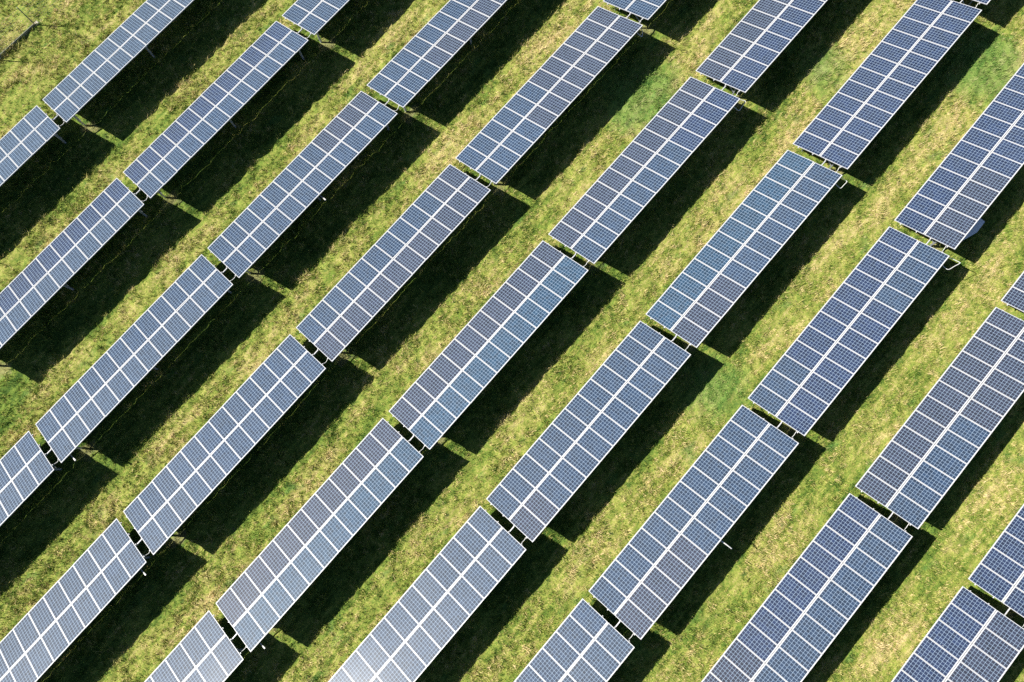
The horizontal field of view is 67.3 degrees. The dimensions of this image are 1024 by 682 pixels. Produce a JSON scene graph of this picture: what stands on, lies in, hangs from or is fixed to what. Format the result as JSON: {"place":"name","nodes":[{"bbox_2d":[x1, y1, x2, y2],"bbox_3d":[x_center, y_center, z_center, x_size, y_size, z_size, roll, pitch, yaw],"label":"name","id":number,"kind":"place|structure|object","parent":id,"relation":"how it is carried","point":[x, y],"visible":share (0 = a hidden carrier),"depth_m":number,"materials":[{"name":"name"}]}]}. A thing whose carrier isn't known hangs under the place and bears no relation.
{"place":"outdoors","nodes":[
{"label":"outdoors","id":0,"kind":"place"},
{"bbox_2d":[0,0,1023,681],"bbox_3d":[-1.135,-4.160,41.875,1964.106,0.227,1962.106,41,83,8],"label":"ground","id":1,"kind":"structure","parent":0,"point":[302,626],"depth_m":41.24,"materials":[{"name":"green plant"}]},
{"bbox_2d":[0,0,59,58],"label":"wire fence","id":2,"kind":"object","parent":1,"relation":"on","point":[23,34],"visible":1,"depth_m":45.00,"materials":[{"name":"metal"}]},
{"bbox_2d":[0,431,61,525],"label":"solar table","id":3,"kind":"object","parent":1,"relation":"on","point":[27,469],"visible":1,"depth_m":38.77,"materials":[{"name":"glass"}]},
{"bbox_2d":[0,105,66,185],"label":"solar table","id":4,"kind":"object","parent":1,"relation":"on","point":[35,129],"visible":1,"depth_m":42.32,"materials":[{"name":"glass"}]},
{"bbox_2d":[0,178,147,348],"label":"solar table","id":5,"kind":"object","parent":1,"relation":"on","point":[37,283],"visible":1,"depth_m":41.01,"materials":[{"name":"glass"}]},
{"bbox_2d":[0,518,150,681],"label":"solar table","id":6,"kind":"object","parent":1,"relation":"on","point":[56,620],"visible":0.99,"depth_m":37.56,"materials":[{"name":"glass"}]},
{"bbox_2d":[42,0,193,125],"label":"solar table","id":7,"kind":"object","parent":1,"relation":"on","point":[150,27],"visible":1,"depth_m":43.26,"materials":[{"name":"glass"}]},
{"bbox_2d":[36,254,234,462],"bbox_3d":[-19.260,0.681,40.493,3.475,2.329,12.907,41,83,8],"label":"solar table","id":8,"kind":"object","parent":1,"relation":"on","point":[97,392],"visible":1,"depth_m":39.90,"materials":[{"name":"glass"}]},
{"bbox_2d":[145,611,245,681],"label":"solar table","id":9,"kind":"object","parent":1,"relation":"on","point":[205,649],"visible":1,"depth_m":37.11,"materials":[{"name":"glass"}]},
{"bbox_2d":[123,21,310,197],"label":"solar table","id":10,"kind":"object","parent":1,"relation":"on","point":[271,51],"visible":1,"depth_m":42.49,"materials":[{"name":"glass"}]},
{"bbox_2d":[123,334,327,554],"bbox_3d":[-14.342,4.883,39.547,3.109,2.328,12.907,41,83,8],"label":"solar table","id":11,"kind":"object","parent":1,"relation":"on","point":[184,483],"visible":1,"depth_m":38.93,"materials":[{"name":"glass"}]},
{"bbox_2d":[208,91,398,277],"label":"solar table","id":12,"kind":"object","parent":1,"relation":"on","point":[359,122],"visible":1,"depth_m":41.52,"materials":[{"name":"glass"}]},
{"bbox_2d":[282,0,349,42],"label":"solar table","id":13,"kind":"object","parent":1,"relation":"on","point":[313,17],"visible":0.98,"depth_m":43.35,"materials":[{"name":"glass"}]},
{"bbox_2d":[216,418,423,651],"bbox_3d":[-9.146,9.325,38.557,3.474,2.324,12.907,41,82,8],"label":"solar table","id":14,"kind":"object","parent":1,"relation":"on","point":[270,585],"visible":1,"depth_m":37.97,"materials":[{"name":"glass"}]},
{"bbox_2d":[296,164,490,361],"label":"solar table","id":15,"kind":"object","parent":1,"relation":"on","point":[447,195],"visible":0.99,"depth_m":40.56,"materials":[{"name":"glass"}]},
{"bbox_2d":[328,506,525,681],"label":"solar table","id":16,"kind":"object","parent":1,"relation":"on","point":[483,574],"visible":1,"depth_m":37.17,"materials":[{"name":"glass"}]},
{"bbox_2d":[367,0,506,111],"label":"solar table","id":17,"kind":"object","parent":1,"relation":"on","point":[413,67],"visible":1,"depth_m":42.85,"materials":[{"name":"glass"}]},
{"bbox_2d":[389,240,588,448],"bbox_3d":[-0.985,-0.141,40.203,3.112,2.326,12.907,41,83,8],"label":"solar table","id":18,"kind":"object","parent":1,"relation":"on","point":[495,344],"visible":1,"depth_m":39.59,"materials":[{"name":"glass"}]},
{"bbox_2d":[456,6,642,184],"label":"solar table","id":19,"kind":"object","parent":1,"relation":"on","point":[533,109],"visible":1,"depth_m":42.17,"materials":[{"name":"glass"}]},
{"bbox_2d":[514,598,634,681],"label":"solar table","id":20,"kind":"object","parent":1,"relation":"on","point":[556,657],"visible":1,"depth_m":36.72,"materials":[{"name":"glass"}]},
{"bbox_2d":[486,321,690,541],"bbox_3d":[4.072,4.182,39.229,3.111,2.326,12.907,41,83,8],"label":"solar table","id":21,"kind":"object","parent":1,"relation":"on","point":[600,437],"visible":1,"depth_m":38.62,"materials":[{"name":"glass"}]},
{"bbox_2d":[603,0,666,23],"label":"solar table","id":22,"kind":"object","parent":1,"relation":"on","point":[644,9],"visible":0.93,"depth_m":42.83,"materials":[{"name":"glass"}]},
{"bbox_2d":[548,77,745,263],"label":"solar table","id":23,"kind":"object","parent":1,"relation":"on","point":[605,210],"visible":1,"depth_m":41.23,"materials":[{"name":"glass"}]},
{"bbox_2d":[589,405,798,638],"bbox_3d":[9.400,8.736,38.211,3.835,2.325,12.907,41,82,8],"label":"solar table","id":24,"kind":"object","parent":1,"relation":"on","point":[710,525],"visible":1,"depth_m":37.65,"materials":[{"name":"glass"}]},
{"bbox_2d":[646,150,846,347],"bbox_3d":[12.527,-5.035,40.821,3.524,2.330,12.907,41,82,8],"label":"solar table","id":25,"kind":"object","parent":1,"relation":"on","point":[766,219],"visible":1,"depth_m":40.24,"materials":[{"name":"glass"}]},
{"bbox_2d":[696,0,827,94],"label":"solar table","id":26,"kind":"object","parent":1,"relation":"on","point":[752,46],"visible":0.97,"depth_m":42.44,"materials":[{"name":"glass"}]},
{"bbox_2d":[701,493,912,681],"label":"solar table","id":27,"kind":"object","parent":1,"relation":"on","point":[820,624],"visible":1,"depth_m":36.80,"materials":[{"name":"glass"}]},
{"bbox_2d":[748,226,960,435],"bbox_3d":[17.694,-0.618,39.835,3.818,2.327,12.907,41,82,8],"label":"solar table","id":28,"kind":"object","parent":1,"relation":"on","point":[823,385],"visible":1,"depth_m":39.28,"materials":[{"name":"glass"}]},
{"bbox_2d":[793,0,981,168],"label":"solar table","id":29,"kind":"object","parent":1,"relation":"on","point":[869,98],"visible":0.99,"depth_m":41.86,"materials":[{"name":"glass"}]},
{"bbox_2d":[855,307,1023,528],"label":"solar table","id":30,"kind":"object","parent":1,"relation":"on","point":[943,464],"visible":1,"depth_m":38.27,"materials":[{"name":"glass"}]},
{"bbox_2d":[891,586,1023,681],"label":"solar table","id":31,"kind":"object","parent":1,"relation":"on","point":[942,647],"visible":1,"depth_m":36.34,"materials":[{"name":"glass"}]},
{"bbox_2d":[894,63,1023,249],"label":"solar table","id":32,"kind":"object","parent":1,"relation":"on","point":[972,201],"visible":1,"depth_m":40.80,"materials":[{"name":"glass"}]},
{"bbox_2d":[962,218,984,240],"bbox_3d":[23.926,-5.828,40.919,0.970,1.490,1.610,41,83,8],"label":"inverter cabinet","id":33,"kind":"object","parent":1,"relation":"on","point":[976,226],"visible":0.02,"depth_m":40.24,"materials":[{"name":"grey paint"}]},
{"bbox_2d":[962,0,990,5],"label":"solar table","id":34,"kind":"object","parent":1,"relation":"on","point":[986,2],"visible":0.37,"depth_m":42.11,"materials":[{"name":"glass"}]},
{"bbox_2d":[968,504,1023,616],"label":"solar table","id":35,"kind":"object","parent":1,"relation":"on","point":[1002,560],"visible":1,"depth_m":37.20,"materials":[{"name":"glass"}]},
{"bbox_2d":[1001,271,1023,311],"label":"solar table","id":36,"kind":"object","parent":1,"relation":"on","point":[1013,296],"visible":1,"depth_m":39.90,"materials":[{"name":"glass"}]}
]}

